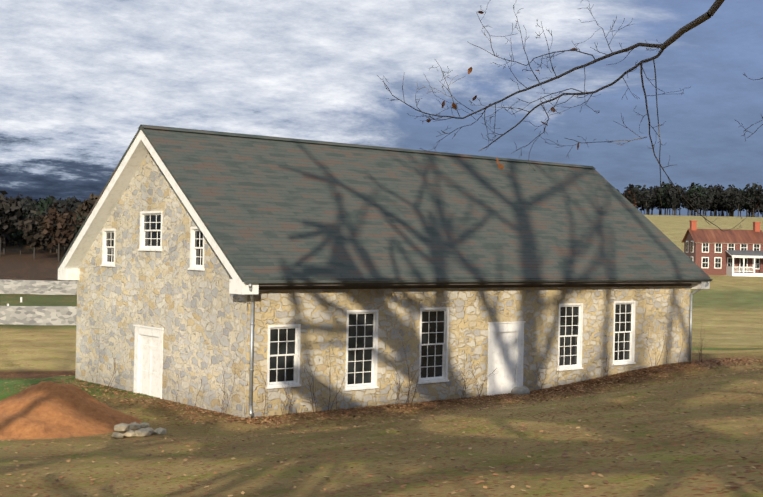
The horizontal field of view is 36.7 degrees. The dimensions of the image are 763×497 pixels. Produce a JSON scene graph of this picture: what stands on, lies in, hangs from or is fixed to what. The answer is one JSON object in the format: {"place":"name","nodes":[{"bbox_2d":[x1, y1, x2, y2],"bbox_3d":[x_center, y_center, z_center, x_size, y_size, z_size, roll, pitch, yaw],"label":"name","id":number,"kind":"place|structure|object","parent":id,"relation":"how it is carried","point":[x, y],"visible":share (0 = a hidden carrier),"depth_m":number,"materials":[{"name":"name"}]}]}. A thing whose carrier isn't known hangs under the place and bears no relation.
{"place":"outdoors","nodes":[
{"label":"outdoors","id":0,"kind":"place"},
{"bbox_2d":[0,215,762,496],"bbox_3d":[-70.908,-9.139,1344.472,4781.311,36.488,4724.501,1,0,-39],"label":"ground","id":1,"kind":"structure","parent":0,"point":[727,313],"depth_m":19.72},
{"bbox_2d":[0,279,76,324],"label":"cemetery stone walls","id":2,"kind":"structure","parent":1,"relation":"on","point":[38,315],"depth_m":78.32,"materials":[{"name":"grey stone"}]},
{"bbox_2d":[0,191,98,260],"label":"trees","id":3,"kind":"object","parent":1,"relation":"on","point":[18,215],"depth_m":196.15,"materials":[{"name":"plant"}]},
{"bbox_2d":[0,381,141,439],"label":"dirt mound","id":4,"kind":"object","parent":1,"relation":"on","point":[46,410],"visible":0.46,"depth_m":26.60,"materials":[{"name":"brown soil"}]},
{"bbox_2d":[112,422,166,437],"bbox_3d":[-5.530,4.068,25.910,1.348,0.394,0.858,1,0,-39],"label":"rock pile","id":5,"kind":"object","parent":1,"relation":"on","point":[133,429],"visible":0.96,"depth_m":25.61,"materials":[{"name":"grey stone"}]},
{"bbox_2d":[0,354,762,496],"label":"fallen leaves","id":6,"kind":"object","parent":1,"relation":"on","point":[491,397],"visible":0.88,"depth_m":28.31,"materials":[{"name":"brown plant"}]},
{"bbox_2d":[75,152,690,417],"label":"stone walls","id":7,"kind":"structure","parent":1,"relation":"on","point":[202,319],"depth_m":32.50,"materials":[{"name":"stone"}]},
{"bbox_2d":[100,211,635,398],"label":"windows and doors","id":8,"kind":"structure","parent":7,"relation":"attached to","point":[505,348],"depth_m":32.98,"materials":[{"name":"white paint"}]},
{"bbox_2d":[57,124,709,281],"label":"roof","id":9,"kind":"structure","parent":7,"relation":"on","point":[272,208],"depth_m":34.74,"materials":[{"name":"grey tile"}]},
{"bbox_2d":[58,130,709,293],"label":"roof trim","id":10,"kind":"structure","parent":7,"relation":"attached to","point":[141,147],"depth_m":33.45,"materials":[{"name":"white wood"}]},
{"bbox_2d":[244,279,712,415],"bbox_3d":[3.943,2.615,34.435,19.300,3.396,0.612,1,0,-39],"label":"gutter and downspouts","id":11,"kind":"object","parent":7,"relation":"attached to","point":[250,282],"visible":0.94,"depth_m":31.80,"materials":[{"name":"paint"}]},
{"bbox_2d":[88,318,705,415],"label":"wall weeds","id":12,"kind":"object","parent":1,"relation":"on","point":[410,385],"depth_m":31.77,"materials":[{"name":"brown"}]},
{"bbox_2d":[511,386,529,394],"bbox_3d":[4.192,4.290,34.704,0.704,0.290,0.463,1,0,-39],"label":"doorstep stone","id":13,"kind":"object","parent":1,"relation":"on","point":[520,390],"visible":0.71,"depth_m":34.51,"materials":[{"name":"grey stone"}]},
{"bbox_2d":[614,181,762,216],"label":"trees","id":14,"kind":"object","parent":1,"relation":"on","point":[729,194],"depth_m":411.18,"materials":[{"name":"green plant"}]},
{"bbox_2d":[681,220,762,276],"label":"brick farmhouse","id":15,"kind":"object","parent":1,"relation":"on","point":[731,252],"visible":0.92,"depth_m":153.42,"materials":[{"name":"brick"}]},
{"bbox_2d":[0,0,762,216],"label":"sky","id":16,"kind":"structure","parent":0,"point":[79,79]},
{"bbox_2d":[377,0,762,231],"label":"tree branches","id":17,"kind":"object","parent":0,"point":[708,14],"visible":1,"depth_m":12.06,"materials":[{"name":"brown plant"}]},
{"bbox_2d":[426,11,578,168],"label":"leaves","id":18,"kind":"object","parent":17,"relation":"attached to","point":[500,166],"visible":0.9,"depth_m":12.54,"materials":[{"name":"brown plant"}]}
]}

